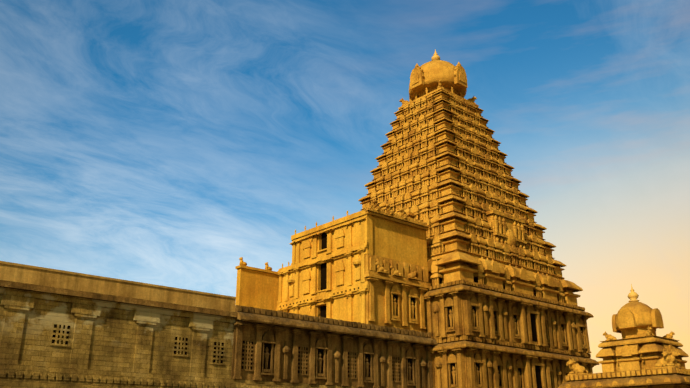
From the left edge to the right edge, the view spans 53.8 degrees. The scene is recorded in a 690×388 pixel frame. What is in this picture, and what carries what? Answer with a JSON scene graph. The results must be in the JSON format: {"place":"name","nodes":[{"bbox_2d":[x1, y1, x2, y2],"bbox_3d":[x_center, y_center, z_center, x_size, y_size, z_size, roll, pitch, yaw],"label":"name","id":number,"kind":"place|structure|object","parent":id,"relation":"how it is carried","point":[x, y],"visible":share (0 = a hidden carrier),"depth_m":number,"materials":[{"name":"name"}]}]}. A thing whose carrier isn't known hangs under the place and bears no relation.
{"place":"outdoors","nodes":[
{"label":"outdoors","id":0,"kind":"place"},
{"bbox_2d":[0,261,438,387],"bbox_3d":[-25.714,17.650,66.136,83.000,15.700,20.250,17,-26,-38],"label":"mandapa hall","id":1,"kind":"structure","parent":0,"point":[62,329],"depth_m":63.82,"materials":[{"name":"brown stone"}]},
{"bbox_2d":[235,199,430,332],"bbox_3d":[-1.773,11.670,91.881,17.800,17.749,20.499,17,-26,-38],"label":"antarala block","id":2,"kind":"structure","parent":1,"relation":"on","point":[369,265],"depth_m":88.39,"materials":[{"name":"beige stone"}]},
{"bbox_2d":[0,0,689,372],"label":"sky","id":3,"kind":"structure","parent":0,"point":[170,143],"materials":[{"name":"blue"}]},
{"bbox_2d":[358,49,598,387],"bbox_3d":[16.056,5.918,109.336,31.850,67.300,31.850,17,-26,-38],"label":"temple tower","id":4,"kind":"structure","parent":0,"point":[504,310],"depth_m":97.86,"materials":[{"name":"beige stone"}]},
{"bbox_2d":[558,284,689,387],"bbox_3d":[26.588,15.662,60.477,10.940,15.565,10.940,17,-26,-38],"label":"small shrine","id":5,"kind":"object","parent":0,"point":[640,354],"visible":1,"depth_m":59.16,"materials":[{"name":"beige stone"}]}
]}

